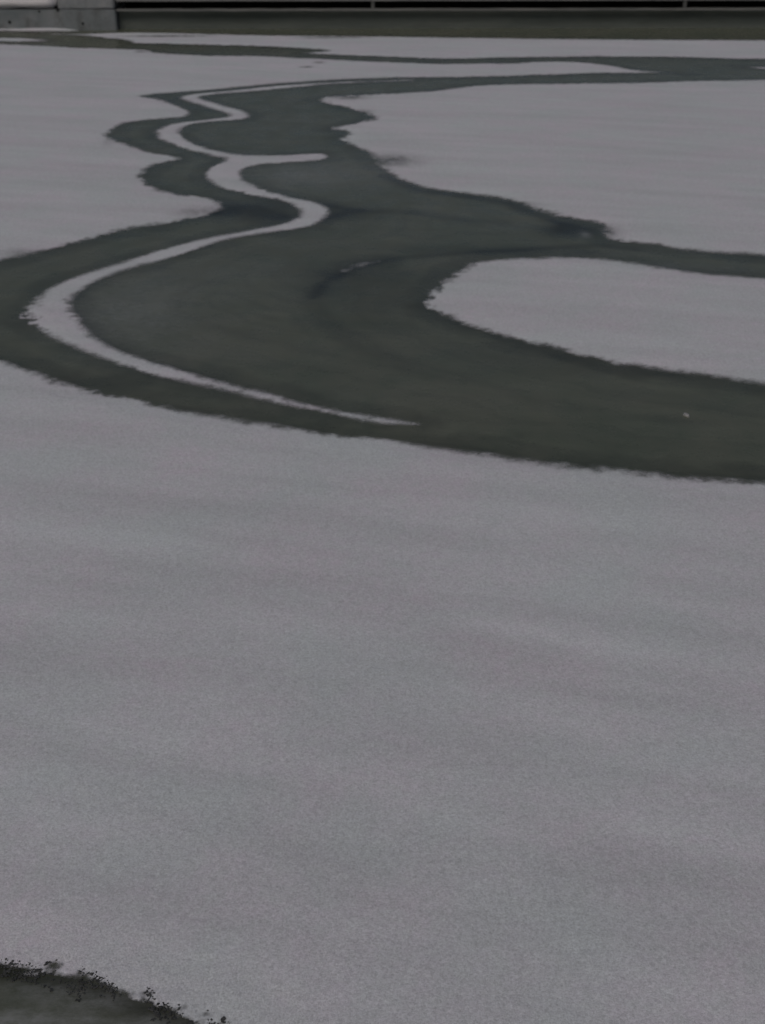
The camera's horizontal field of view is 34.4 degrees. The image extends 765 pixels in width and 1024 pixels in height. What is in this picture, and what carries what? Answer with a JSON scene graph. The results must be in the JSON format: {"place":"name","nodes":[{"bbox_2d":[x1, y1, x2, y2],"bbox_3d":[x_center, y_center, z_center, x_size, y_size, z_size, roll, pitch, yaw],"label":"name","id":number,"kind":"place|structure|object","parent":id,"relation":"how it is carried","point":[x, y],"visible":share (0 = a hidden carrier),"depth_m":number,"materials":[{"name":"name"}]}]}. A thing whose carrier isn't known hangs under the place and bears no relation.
{"place":"outdoors","nodes":[
{"label":"outdoors","id":0,"kind":"place"},
{"bbox_2d":[0,28,764,1023],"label":"ice","id":1,"kind":"structure","parent":0,"point":[332,312],"depth_m":13.65,"materials":[{"name":"grey ice"}]},
{"bbox_2d":[0,38,43,41],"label":"snow streak","id":2,"kind":"object","parent":1,"relation":"on","point":[13,39],"visible":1,"depth_m":31.74,"materials":[{"name":"white snow"}]},
{"bbox_2d":[0,28,74,30],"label":"snow streak","id":3,"kind":"object","parent":1,"relation":"on","point":[40,29],"visible":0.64,"depth_m":33.21,"materials":[{"name":"white snow"}]},
{"bbox_2d":[0,0,124,30],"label":"concrete wall","id":4,"kind":"structure","parent":1,"relation":"on","point":[14,14],"depth_m":33.20,"materials":[{"name":"grey concrete"}]},
{"bbox_2d":[57,0,122,8],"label":"concrete block","id":5,"kind":"structure","parent":4,"relation":"on","point":[87,4],"depth_m":33.08,"materials":[{"name":"grey concrete"}]},
{"bbox_2d":[0,958,230,1023],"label":"grit","id":6,"kind":"object","parent":1,"relation":"on","point":[157,1013],"visible":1,"depth_m":5.52,"materials":[{"name":"black gravel"}]},
{"bbox_2d":[20,80,413,423],"bbox_3d":[-1.685,-5.009,18.636,4.800,0.012,17.859,0,28,0],"label":"snow ribbon","id":7,"kind":"object","parent":1,"relation":"on","point":[49,310],"visible":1,"depth_m":15.13,"materials":[{"name":"white snow"}]},
{"bbox_2d":[0,44,648,259],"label":"snow","id":8,"kind":"structure","parent":1,"relation":"on","point":[69,171],"depth_m":23.04,"materials":[{"name":"white snow"}]},
{"bbox_2d":[0,361,764,1023],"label":"snow","id":9,"kind":"structure","parent":1,"relation":"on","point":[300,727],"depth_m":7.13,"materials":[{"name":"white snow"}]},
{"bbox_2d":[74,32,764,58],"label":"snow","id":10,"kind":"structure","parent":1,"relation":"on","point":[437,47],"depth_m":30.81,"materials":[{"name":"white snow"}]},
{"bbox_2d":[322,80,764,254],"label":"snow","id":11,"kind":"structure","parent":1,"relation":"on","point":[680,165],"depth_m":20.43,"materials":[{"name":"white snow"}]},
{"bbox_2d":[424,257,764,382],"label":"snow","id":12,"kind":"structure","parent":1,"relation":"on","point":[617,312],"depth_m":13.43,"materials":[{"name":"white snow"}]},
{"label":"ground","id":13,"kind":"structure","parent":0,"visible":0},
{"bbox_2d":[116,0,764,28],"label":"dock","id":14,"kind":"object","parent":13,"relation":"on","point":[319,14],"visible":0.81,"depth_m":33.67,"materials":[{"name":"grey wood"}]}
]}

